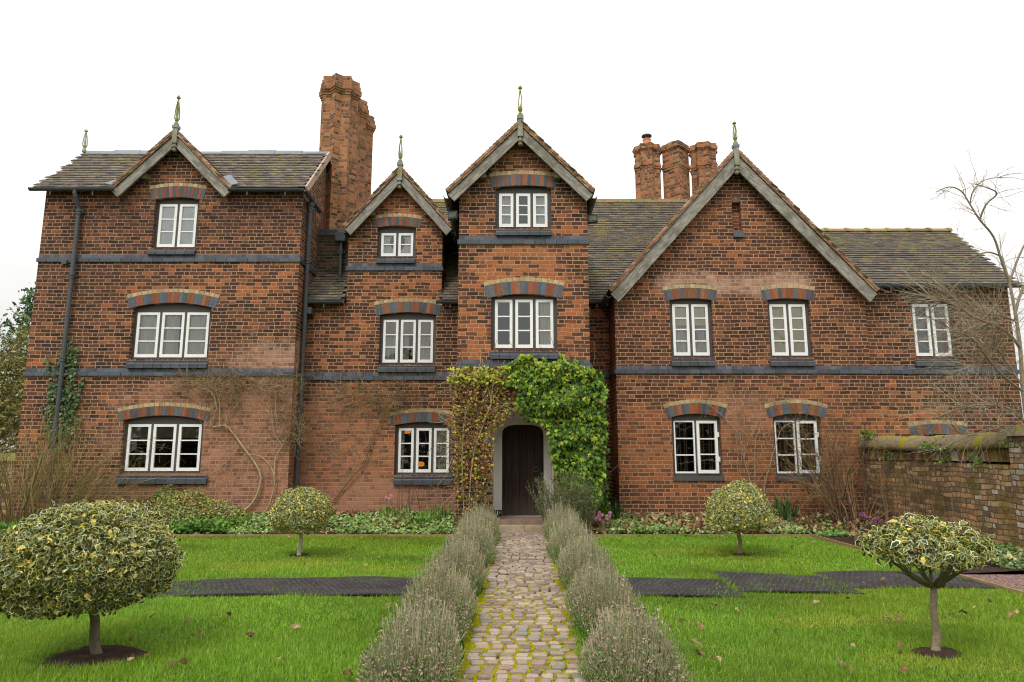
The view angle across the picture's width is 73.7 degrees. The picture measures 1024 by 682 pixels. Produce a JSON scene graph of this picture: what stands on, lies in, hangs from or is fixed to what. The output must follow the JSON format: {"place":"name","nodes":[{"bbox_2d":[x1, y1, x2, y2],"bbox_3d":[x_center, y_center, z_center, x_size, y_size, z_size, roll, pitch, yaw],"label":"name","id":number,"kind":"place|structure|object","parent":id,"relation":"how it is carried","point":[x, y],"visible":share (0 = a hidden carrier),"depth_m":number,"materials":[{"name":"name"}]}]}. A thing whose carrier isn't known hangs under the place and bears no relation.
{"place":"outdoors","nodes":[
{"label":"outdoors","id":0,"kind":"place"},
{"bbox_2d":[0,533,1023,681],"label":"lawn","id":1,"kind":"structure","parent":0,"point":[927,615],"depth_m":5.86,"materials":[{"name":"plant"}]},
{"bbox_2d":[0,512,39,538],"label":"daffodil clump","id":2,"kind":"object","parent":1,"relation":"on","point":[10,526],"visible":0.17,"depth_m":11.76,"materials":[{"name":"green plant"}]},
{"bbox_2d":[36,644,152,667],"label":"soil","id":3,"kind":"structure","parent":1,"relation":"on","point":[82,655],"depth_m":4.93,"materials":[{"name":"soil"}]},
{"bbox_2d":[0,497,185,653],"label":"holly tree","id":4,"kind":"object","parent":3,"relation":"on","point":[138,546],"visible":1,"depth_m":4.75,"materials":[{"name":"green plant"}]},
{"bbox_2d":[148,580,196,597],"bbox_3d":[-4.445,2.723,7.559,1.510,0.057,0.920,0,-9,0],"label":"rubber mat","id":5,"kind":"object","parent":1,"relation":"on","point":[182,583],"visible":0.12,"depth_m":7.71,"materials":[{"name":"rubber"}]},
{"bbox_2d":[179,657,187,664],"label":"fallen leaf","id":6,"kind":"object","parent":1,"relation":"on","point":[183,661],"visible":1,"depth_m":4.69,"materials":[{"name":"plant"}]},
{"bbox_2d":[160,577,323,596],"bbox_3d":[-2.945,2.736,7.608,1.470,0.046,0.940,0,-9,0],"label":"rubber mat","id":7,"kind":"object","parent":1,"relation":"on","point":[287,584],"visible":0.94,"depth_m":7.53,"materials":[{"name":"rubber"}]},
{"bbox_2d":[287,553,310,557],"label":"soil","id":8,"kind":"structure","parent":1,"relation":"on","point":[303,555],"depth_m":9.88,"materials":[{"name":"soil"}]},
{"bbox_2d":[266,486,333,554],"bbox_3d":[-3.104,2.650,10.034,0.905,1.029,0.863,0,-9,0],"label":"holly tree","id":9,"kind":"object","parent":8,"relation":"on","point":[312,514],"visible":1,"depth_m":9.84,"materials":[{"name":"green plant"}]},
{"bbox_2d":[301,576,418,595],"bbox_3d":[-1.575,2.709,7.551,1.250,0.045,0.940,0,-9,0],"label":"rubber mat","id":10,"kind":"object","parent":1,"relation":"on","point":[329,586],"visible":0.81,"depth_m":7.48,"materials":[{"name":"rubber"}]},
{"bbox_2d":[355,586,466,681],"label":"lavender bush","id":11,"kind":"object","parent":1,"relation":"on","point":[423,648],"visible":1,"depth_m":4.24,"materials":[{"name":"green plant"}]},
{"bbox_2d":[395,549,478,641],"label":"lavender bush","id":12,"kind":"object","parent":1,"relation":"on","point":[456,594],"visible":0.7,"depth_m":5.67,"materials":[{"name":"green plant"}]},
{"bbox_2d":[426,529,489,593],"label":"lavender bush","id":13,"kind":"object","parent":1,"relation":"on","point":[468,557],"visible":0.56,"depth_m":7.13,"materials":[{"name":"green plant"}]},
{"bbox_2d":[442,508,499,564],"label":"lavender bush","id":14,"kind":"object","parent":1,"relation":"on","point":[487,545],"visible":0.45,"depth_m":9.23,"materials":[{"name":"green plant"}]},
{"bbox_2d":[458,496,501,541],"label":"lavender bush","id":15,"kind":"object","parent":1,"relation":"on","point":[495,525],"visible":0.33,"depth_m":11.37,"materials":[{"name":"green plant"}]},
{"bbox_2d":[145,569,965,595],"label":"mat grass","id":16,"kind":"structure","parent":1,"relation":"on","point":[178,589],"depth_m":7.56,"materials":[{"name":"plant"}]},
{"bbox_2d":[541,496,581,540],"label":"lavender bush","id":17,"kind":"object","parent":1,"relation":"on","point":[550,520],"visible":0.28,"depth_m":11.41,"materials":[{"name":"green plant"}]},
{"bbox_2d":[542,508,601,562],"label":"lavender bush","id":18,"kind":"object","parent":1,"relation":"on","point":[558,539],"visible":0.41,"depth_m":9.38,"materials":[{"name":"green plant"}]},
{"bbox_2d":[554,526,613,591],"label":"lavender bush","id":19,"kind":"object","parent":1,"relation":"on","point":[568,563],"visible":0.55,"depth_m":7.45,"materials":[{"name":"green plant"}]},
{"bbox_2d":[560,544,650,638],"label":"lavender bush","id":20,"kind":"object","parent":1,"relation":"on","point":[587,594],"visible":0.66,"depth_m":5.64,"materials":[{"name":"green plant"}]},
{"bbox_2d":[573,597,701,681],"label":"lavender bush","id":21,"kind":"object","parent":1,"relation":"on","point":[629,647],"visible":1,"depth_m":4.17,"materials":[{"name":"green plant"}]},
{"bbox_2d":[617,577,744,596],"bbox_3d":[1.720,2.715,7.540,1.400,0.041,0.920,0,-9,0],"label":"rubber mat","id":22,"kind":"object","parent":1,"relation":"on","point":[654,587],"visible":0.73,"depth_m":7.47,"materials":[{"name":"rubber"}]},
{"bbox_2d":[732,552,749,555],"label":"soil","id":23,"kind":"structure","parent":1,"relation":"on","point":[739,554],"depth_m":9.97,"materials":[{"name":"soil"}]},
{"bbox_2d":[704,479,778,553],"bbox_3d":[3.409,2.611,10.127,1.077,1.132,1.047,0,-9,0],"label":"holly tree","id":24,"kind":"object","parent":23,"relation":"on","point":[745,496],"visible":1,"depth_m":9.91,"materials":[{"name":"green plant"}]},
{"bbox_2d":[711,571,863,593],"bbox_3d":[3.090,2.768,7.826,1.260,0.038,1.280,0,-9,0],"label":"rubber mat","id":25,"kind":"object","parent":1,"relation":"on","point":[780,579],"visible":0.9,"depth_m":7.74,"materials":[{"name":"rubber"}]},
{"bbox_2d":[900,665,908,671],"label":"fallen leaf","id":26,"kind":"object","parent":1,"relation":"on","point":[903,668],"visible":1,"depth_m":4.59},
{"bbox_2d":[814,571,997,588],"bbox_3d":[4.545,2.795,8.009,1.570,0.041,1.060,0,-9,0],"label":"rubber mat","id":27,"kind":"object","parent":1,"relation":"on","point":[869,578],"visible":0.71,"depth_m":7.91,"materials":[{"name":"rubber"}]},
{"bbox_2d":[911,647,961,658],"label":"soil","id":28,"kind":"structure","parent":1,"relation":"on","point":[944,652],"depth_m":5.08,"materials":[{"name":"soil"}]},
{"bbox_2d":[855,510,999,650],"bbox_3d":[3.230,1.844,5.224,0.928,1.068,1.002,0,-9,0],"label":"holly tree","id":29,"kind":"object","parent":28,"relation":"on","point":[891,542],"visible":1,"depth_m":5.14,"materials":[{"name":"green plant"}]},
{"bbox_2d":[0,0,1023,451],"label":"sky","id":30,"kind":"structure","parent":0,"point":[854,109],"materials":[{"name":"white"}]},
{"bbox_2d":[456,531,585,681],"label":"path","id":31,"kind":"structure","parent":0,"point":[519,610],"depth_m":5.89,"materials":[{"name":"stone"}]},
{"bbox_2d":[960,570,1023,573],"bbox_3d":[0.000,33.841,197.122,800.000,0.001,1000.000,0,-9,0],"label":"ground","id":32,"kind":"structure","parent":0,"point":[1013,572],"depth_m":8.86,"materials":[{"name":"black soil"}]},
{"bbox_2d":[0,453,15,514],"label":"garden wall","id":33,"kind":"structure","parent":32,"relation":"on","point":[2,501],"depth_m":15.02,"materials":[{"name":"brick"}]},
{"bbox_2d":[0,321,24,438],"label":"tree","id":34,"kind":"object","parent":32,"relation":"on","point":[1,345],"visible":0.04,"depth_m":24.32,"materials":[{"name":"green plant"}]},
{"bbox_2d":[0,311,30,452],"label":"tree","id":35,"kind":"object","parent":32,"relation":"on","point":[7,397],"visible":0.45,"depth_m":20.28,"materials":[{"name":"green plant"}]},
{"bbox_2d":[0,282,35,435],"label":"pine tree","id":36,"kind":"object","parent":32,"relation":"on","point":[27,302],"visible":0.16,"depth_m":29.07,"materials":[{"name":"green plant"}]},
{"bbox_2d":[173,534,451,537],"bbox_3d":[-4.618,3.514,12.253,8.765,0.085,0.024,0,-9,0],"label":"edging board","id":37,"kind":"object","parent":32,"relation":"on","point":[258,535],"visible":0.21,"depth_m":12.24,"materials":[{"name":"wood"}]},
{"bbox_2d":[0,508,1023,571],"bbox_3d":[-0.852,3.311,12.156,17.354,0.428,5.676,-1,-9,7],"label":"ground cover","id":38,"kind":"object","parent":32,"relation":"on","point":[220,525],"visible":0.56,"depth_m":12.61,"materials":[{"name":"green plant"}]},
{"bbox_2d":[0,398,161,522],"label":"bare shrub","id":39,"kind":"object","parent":38,"relation":"on","point":[10,515],"visible":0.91,"depth_m":13.33,"materials":[{"name":"brown plant"}]},
{"bbox_2d":[0,408,191,516],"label":"bare shrub","id":40,"kind":"object","parent":38,"relation":"on","point":[87,490],"visible":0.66,"depth_m":13.78,"materials":[{"name":"brown plant"}]},
{"bbox_2d":[165,515,196,532],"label":"daffodil clump","id":41,"kind":"object","parent":38,"relation":"on","point":[194,518],"visible":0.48,"depth_m":12.59,"materials":[{"name":"green plant"}]},
{"bbox_2d":[121,483,254,528],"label":"evergreen bush","id":42,"kind":"object","parent":38,"relation":"on","point":[173,503],"visible":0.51,"depth_m":13.21,"materials":[{"name":"green plant"}]},
{"bbox_2d":[210,512,252,529],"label":"daffodil clump","id":43,"kind":"object","parent":38,"relation":"on","point":[236,522],"visible":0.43,"depth_m":12.92,"materials":[{"name":"green plant"}]},
{"bbox_2d":[330,508,374,517],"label":"dead perennial","id":44,"kind":"object","parent":38,"relation":"on","point":[354,512],"visible":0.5,"depth_m":14.73,"materials":[{"name":"brown plant"}]},
{"bbox_2d":[380,494,397,512],"bbox_3d":[-2.633,3.534,14.523,0.381,0.546,0.345,6,-11,-31],"label":"hellebore","id":45,"kind":"object","parent":38,"relation":"on","point":[389,498],"visible":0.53,"depth_m":14.53,"materials":[{"name":"pink plant"}]},
{"bbox_2d":[379,504,408,516],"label":"daffodil clump","id":46,"kind":"object","parent":38,"relation":"on","point":[386,509],"visible":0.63,"depth_m":14.20,"materials":[{"name":"green plant"}]},
{"bbox_2d":[384,461,431,512],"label":"rose bush","id":47,"kind":"object","parent":38,"relation":"on","point":[408,502],"visible":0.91,"depth_m":14.78,"materials":[{"name":"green plant"}]},
{"bbox_2d":[409,513,428,526],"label":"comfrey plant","id":48,"kind":"object","parent":38,"relation":"on","point":[422,519],"visible":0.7,"depth_m":13.18,"materials":[{"name":"green plant"}]},
{"bbox_2d":[420,500,452,521],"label":"daffodil clump","id":49,"kind":"object","parent":38,"relation":"on","point":[441,510],"visible":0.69,"depth_m":13.72,"materials":[{"name":"green plant"}]},
{"bbox_2d":[525,467,605,530],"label":"rosemary bush","id":50,"kind":"object","parent":38,"relation":"on","point":[575,499],"visible":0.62,"depth_m":12.43,"materials":[{"name":"green plant"}]},
{"bbox_2d":[592,511,620,528],"bbox_3d":[1.641,3.362,12.816,0.818,0.379,0.487,0,-9,0],"label":"hellebore","id":51,"kind":"object","parent":38,"relation":"on","point":[598,519],"visible":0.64,"depth_m":12.80,"materials":[{"name":"pink plant"}]},
{"bbox_2d":[601,498,627,519],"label":"iris clump","id":52,"kind":"object","parent":38,"relation":"on","point":[616,514],"visible":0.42,"depth_m":13.49,"materials":[{"name":"green plant"}]},
{"bbox_2d":[281,508,1023,560],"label":"leaf litter","id":53,"kind":"object","parent":38,"relation":"on","point":[700,515],"visible":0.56,"depth_m":12.98,"materials":[{"name":"plant"}]},
{"bbox_2d":[763,491,809,521],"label":"iris clump","id":54,"kind":"object","parent":38,"relation":"on","point":[785,509],"visible":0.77,"depth_m":13.64,"materials":[{"name":"green plant"}]},
{"bbox_2d":[739,399,900,513],"bbox_3d":[6.441,2.378,13.836,3.284,2.548,2.607,2,-10,-13],"label":"bare shrub","id":55,"kind":"object","parent":38,"relation":"on","point":[805,477],"visible":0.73,"depth_m":13.96,"materials":[{"name":"brown plant"}]},
{"bbox_2d":[802,513,855,523],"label":"dead perennial","id":56,"kind":"object","parent":38,"relation":"on","point":[823,519],"visible":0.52,"depth_m":13.21,"materials":[{"name":"brown plant"}]},
{"bbox_2d":[767,375,940,522],"bbox_3d":[7.033,2.082,13.671,3.847,3.088,2.891,-3,-10,16],"label":"bare shrub","id":57,"kind":"object","parent":38,"relation":"on","point":[851,507],"visible":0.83,"depth_m":13.62,"materials":[{"name":"brown plant"}]},
{"bbox_2d":[851,512,884,530],"bbox_3d":[6.601,3.357,12.654,0.772,0.367,0.470,0,-9,0],"label":"hellebore","id":58,"kind":"object","parent":38,"relation":"on","point":[865,516],"visible":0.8,"depth_m":12.57,"materials":[{"name":"purple plant"}]},
{"bbox_2d":[869,407,903,520],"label":"bare shrub","id":59,"kind":"object","parent":38,"relation":"on","point":[886,517],"visible":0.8,"depth_m":13.21,"materials":[{"name":"brown plant"}]},
{"bbox_2d":[12,73,1023,531],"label":"farmhouse","id":60,"kind":"object","parent":32,"relation":"on","point":[282,261],"visible":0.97,"depth_m":15.17,"materials":[{"name":"red brick"}]},
{"bbox_2d":[38,339,85,477],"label":"ivy","id":61,"kind":"object","parent":60,"relation":"attached to","point":[68,391],"visible":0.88,"depth_m":14.92,"materials":[{"name":"green plant"}]},
{"bbox_2d":[138,315,179,353],"bbox_3d":[-7.999,-0.127,15.388,0.956,1.134,0.080,0,-9,0],"label":"curtain","id":62,"kind":"object","parent":60,"relation":"hanging from","point":[150,334],"visible":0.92,"depth_m":15.39,"materials":[{"name":"fabric"}]},
{"bbox_2d":[115,402,211,483],"bbox_3d":[-7.602,2.217,14.886,2.085,1.748,0.253,0,-9,0],"label":"window","id":63,"kind":"structure","parent":60,"relation":"in","point":[179,425],"depth_m":14.93,"materials":[{"name":"grey paint"}]},
{"bbox_2d":[125,289,219,367],"bbox_3d":[-7.624,-0.279,15.295,2.104,1.806,0.253,0,-9,0],"label":"window","id":64,"kind":"structure","parent":60,"relation":"in","point":[189,296],"depth_m":15.34,"materials":[{"name":"grey paint"}]},
{"bbox_2d":[146,183,207,254],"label":"window","id":65,"kind":"structure","parent":60,"relation":"in","point":[176,219],"depth_m":15.75,"materials":[{"name":"grey paint"}]},
{"bbox_2d":[188,315,206,353],"bbox_3d":[-7.124,-0.127,15.388,0.709,1.134,0.079,0,-9,0],"label":"curtain","id":66,"kind":"object","parent":60,"relation":"hanging from","point":[197,334],"visible":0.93,"depth_m":15.39,"materials":[{"name":"fabric"}]},
{"bbox_2d":[133,352,319,512],"bbox_3d":[-6.173,1.941,14.686,4.130,3.523,0.478,0,-9,0],"label":"climbing rose","id":67,"kind":"object","parent":60,"relation":"attached to","point":[216,389],"visible":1,"depth_m":14.86,"materials":[{"name":"brown plant"}]},
{"bbox_2d":[311,361,445,500],"bbox_3d":[-2.994,2.006,15.329,3.147,3.143,0.454,0,-9,0],"label":"climbing rose","id":68,"kind":"object","parent":60,"relation":"attached to","point":[373,404],"visible":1,"depth_m":15.49,"materials":[{"name":"brown plant"}]},
{"bbox_2d":[384,236,392,252],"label":"curtain","id":69,"kind":"object","parent":60,"relation":"hanging from","point":[388,248],"visible":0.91,"depth_m":16.40,"materials":[{"name":"fabric"}]},
{"bbox_2d":[385,335,408,359],"bbox_3d":[-2.742,0.186,16.030,0.628,0.788,0.079,0,-9,0],"label":"curtain","id":70,"kind":"object","parent":60,"relation":"hanging from","point":[390,342],"visible":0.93,"depth_m":16.04,"materials":[{"name":"fabric"}]},
{"bbox_2d":[372,213,422,263],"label":"window","id":71,"kind":"structure","parent":60,"relation":"in","point":[392,219],"depth_m":16.32,"materials":[{"name":"grey paint"}]},
{"bbox_2d":[398,431,404,472],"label":"curtain","id":72,"kind":"object","parent":60,"relation":"hanging from","point":[402,449],"visible":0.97,"depth_m":15.61,"materials":[{"name":"fabric"}]},
{"bbox_2d":[401,236,413,252],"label":"curtain","id":73,"kind":"object","parent":60,"relation":"hanging from","point":[406,249],"visible":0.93,"depth_m":16.40,"materials":[{"name":"fabric"}]},
{"bbox_2d":[374,298,441,371],"bbox_3d":[-2.428,-0.133,15.929,1.623,1.744,0.253,0,-9,0],"label":"window","id":74,"kind":"structure","parent":60,"relation":"in","point":[415,324],"depth_m":15.98,"materials":[{"name":"grey paint"}]},
{"bbox_2d":[389,408,456,484],"bbox_3d":[-2.011,2.391,15.516,1.612,1.703,0.253,0,-9,0],"label":"window","id":75,"kind":"structure","parent":60,"relation":"in","point":[424,420],"depth_m":15.55,"materials":[{"name":"grey paint"}]},
{"bbox_2d":[420,335,430,359],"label":"curtain","id":76,"kind":"object","parent":60,"relation":"hanging from","point":[425,352],"visible":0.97,"depth_m":16.04,"materials":[{"name":"fabric"}]},
{"bbox_2d":[434,430,449,472],"bbox_3d":[-1.589,2.497,15.617,0.397,1.110,0.078,0,-9,0],"label":"curtain","id":77,"kind":"object","parent":60,"relation":"hanging from","point":[441,451],"visible":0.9,"depth_m":15.62,"materials":[{"name":"fabric"}]},
{"bbox_2d":[425,340,534,524],"bbox_3d":[-0.544,2.018,13.169,2.342,4.171,0.346,0,-9,0],"label":"ivy","id":78,"kind":"object","parent":60,"relation":"attached to","point":[476,382],"visible":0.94,"depth_m":13.27,"materials":[{"name":"green plant"}]},
{"bbox_2d":[502,197,510,223],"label":"curtain","id":79,"kind":"object","parent":60,"relation":"hanging from","point":[506,210],"visible":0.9,"depth_m":14.30,"materials":[{"name":"fabric"}]},
{"bbox_2d":[489,171,555,235],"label":"window","id":80,"kind":"structure","parent":60,"relation":"in","point":[505,178],"depth_m":14.22,"materials":[{"name":"grey paint"}]},
{"bbox_2d":[502,425,543,514],"bbox_3d":[0.224,2.656,14.130,0.865,1.837,0.074,0,-9,0],"label":"door","id":81,"kind":"structure","parent":60,"relation":"in","point":[522,445],"depth_m":14.12,"materials":[{"name":"brown wood"}]},
{"bbox_2d":[483,277,564,358],"bbox_3d":[0.245,-0.457,13.804,1.664,1.680,0.253,0,-9,0],"label":"window","id":82,"kind":"structure","parent":60,"relation":"in","point":[519,285],"depth_m":13.84,"materials":[{"name":"grey paint"}]},
{"bbox_2d":[536,197,547,227],"bbox_3d":[0.617,-2.711,14.291,0.328,0.842,0.074,0,-9,0],"label":"curtain","id":83,"kind":"object","parent":60,"relation":"hanging from","point":[540,210],"visible":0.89,"depth_m":14.29,"materials":[{"name":"fabric"}]},
{"bbox_2d":[539,303,553,344],"bbox_3d":[0.716,-0.339,13.902,0.331,1.110,0.080,0,-9,0],"label":"curtain","id":84,"kind":"object","parent":60,"relation":"hanging from","point":[544,324],"visible":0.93,"depth_m":13.90,"materials":[{"name":"fabric"}]},
{"bbox_2d":[500,339,621,514],"bbox_3d":[0.971,1.683,13.260,2.292,3.607,1.030,3,-10,-20],"label":"ivy","id":85,"kind":"object","parent":60,"relation":"attached to","point":[549,412],"visible":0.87,"depth_m":13.21,"materials":[{"name":"green plant"}]},
{"bbox_2d":[675,326,686,351],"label":"curtain","id":86,"kind":"object","parent":60,"relation":"hanging from","point":[681,335],"visible":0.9,"depth_m":15.09,"materials":[{"name":"fabric"}]},
{"bbox_2d":[662,284,717,365],"bbox_3d":[3.935,-0.345,15.001,1.225,1.822,0.253,0,-9,0],"label":"window","id":87,"kind":"structure","parent":60,"relation":"in","point":[690,313],"depth_m":15.06,"materials":[{"name":"grey paint"}]},
{"bbox_2d":[663,399,727,480],"bbox_3d":[3.941,2.119,14.648,1.407,1.718,0.255,0,-9,0],"label":"window","id":88,"kind":"structure","parent":60,"relation":"in","point":[687,407],"depth_m":14.65,"materials":[{"name":"grey paint"}]},
{"bbox_2d":[695,326,705,351],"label":"curtain","id":89,"kind":"object","parent":60,"relation":"hanging from","point":[700,346],"visible":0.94,"depth_m":15.10,"materials":[{"name":"fabric"}]},
{"bbox_2d":[680,367,806,497],"bbox_3d":[4.953,1.963,14.403,2.854,3.015,0.389,0,-9,0],"label":"climbing rose","id":90,"kind":"object","parent":60,"relation":"attached to","point":[742,449],"visible":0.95,"depth_m":14.47,"materials":[{"name":"brown plant"}]},
{"bbox_2d":[760,284,815,365],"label":"window","id":91,"kind":"structure","parent":60,"relation":"in","point":[788,319],"depth_m":15.05,"materials":[{"name":"grey paint"}]},
{"bbox_2d":[764,399,827,480],"bbox_3d":[6.099,2.119,14.648,1.392,1.718,0.255,0,-9,0],"label":"window","id":92,"kind":"structure","parent":60,"relation":"in","point":[799,406],"depth_m":14.65,"materials":[{"name":"grey paint"}]},
{"bbox_2d":[915,316,928,352],"bbox_3d":[9.067,-0.075,15.176,0.405,0.958,0.078,0,-9,0],"label":"curtain","id":93,"kind":"object","parent":60,"relation":"hanging from","point":[921,348],"visible":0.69,"depth_m":15.18,"materials":[{"name":"fabric"}]},
{"bbox_2d":[904,290,960,365],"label":"window","id":94,"kind":"structure","parent":60,"relation":"in","point":[921,362],"depth_m":15.12,"materials":[{"name":"grey paint"}]},
{"bbox_2d":[907,420,966,435],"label":"window","id":95,"kind":"structure","parent":60,"relation":"in","point":[930,423],"depth_m":14.68,"materials":[{"name":"grey paint"}]},
{"bbox_2d":[934,316,943,352],"bbox_3d":[9.428,-0.074,15.177,0.246,0.958,0.076,0,-9,0],"label":"curtain","id":96,"kind":"object","parent":60,"relation":"hanging from","point":[940,347],"visible":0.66,"depth_m":15.17,"materials":[{"name":"fabric"}]},
{"bbox_2d":[940,316,947,352],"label":"curtain","id":97,"kind":"object","parent":60,"relation":"hanging from","point":[944,338],"visible":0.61,"depth_m":15.17,"materials":[{"name":"fabric"}]},
{"bbox_2d":[592,534,810,537],"bbox_3d":[2.982,3.514,12.253,4.755,0.085,0.024,0,-9,0],"label":"edging board","id":98,"kind":"object","parent":32,"relation":"on","point":[772,535],"visible":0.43,"depth_m":12.25,"materials":[{"name":"wood"}]},
{"bbox_2d":[811,534,1023,595],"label":"edging board","id":99,"kind":"object","parent":32,"relation":"on","point":[843,544],"visible":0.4,"depth_m":8.15,"materials":[{"name":"wood"}]},
{"bbox_2d":[818,533,1023,572],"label":"side bed","id":100,"kind":"object","parent":32,"relation":"on","point":[990,567],"visible":0.16,"depth_m":8.85,"materials":[{"name":"soil"}]},
{"bbox_2d":[862,434,951,531],"bbox_3d":[7.223,2.365,11.961,2.328,2.046,1.718,0,-9,0],"label":"bare shrub","id":101,"kind":"object","parent":100,"relation":"on","point":[933,511],"visible":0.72,"depth_m":11.88,"materials":[{"name":"brown plant"}]},
{"bbox_2d":[919,486,996,538],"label":"bare shrub","id":102,"kind":"object","parent":100,"relation":"on","point":[984,520],"visible":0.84,"depth_m":10.57,"materials":[{"name":"plant"}]},
{"bbox_2d":[998,553,1023,563],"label":"hellebore","id":103,"kind":"object","parent":100,"relation":"on","point":[1014,557],"visible":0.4,"depth_m":8.94,"materials":[{"name":"yellow plant"}]},
{"bbox_2d":[854,147,1023,487],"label":"bare tree","id":104,"kind":"object","parent":32,"relation":"on","point":[987,356],"visible":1,"depth_m":10.40,"materials":[{"name":"brown plant"}]},
{"bbox_2d":[859,426,1023,548],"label":"garden wall","id":105,"kind":"structure","parent":32,"relation":"on","point":[999,491],"depth_m":11.20,"materials":[{"name":"brick"}]},
{"bbox_2d":[856,429,1020,467],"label":"wall fern","id":106,"kind":"object","parent":105,"relation":"attached to","point":[868,435],"depth_m":11.69,"materials":[{"name":"green plant"}]},
{"bbox_2d":[962,574,1023,590],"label":"gravel drive","id":107,"kind":"structure","parent":32,"relation":"on","point":[1015,581],"depth_m":8.06,"materials":[{"name":"gravel"}]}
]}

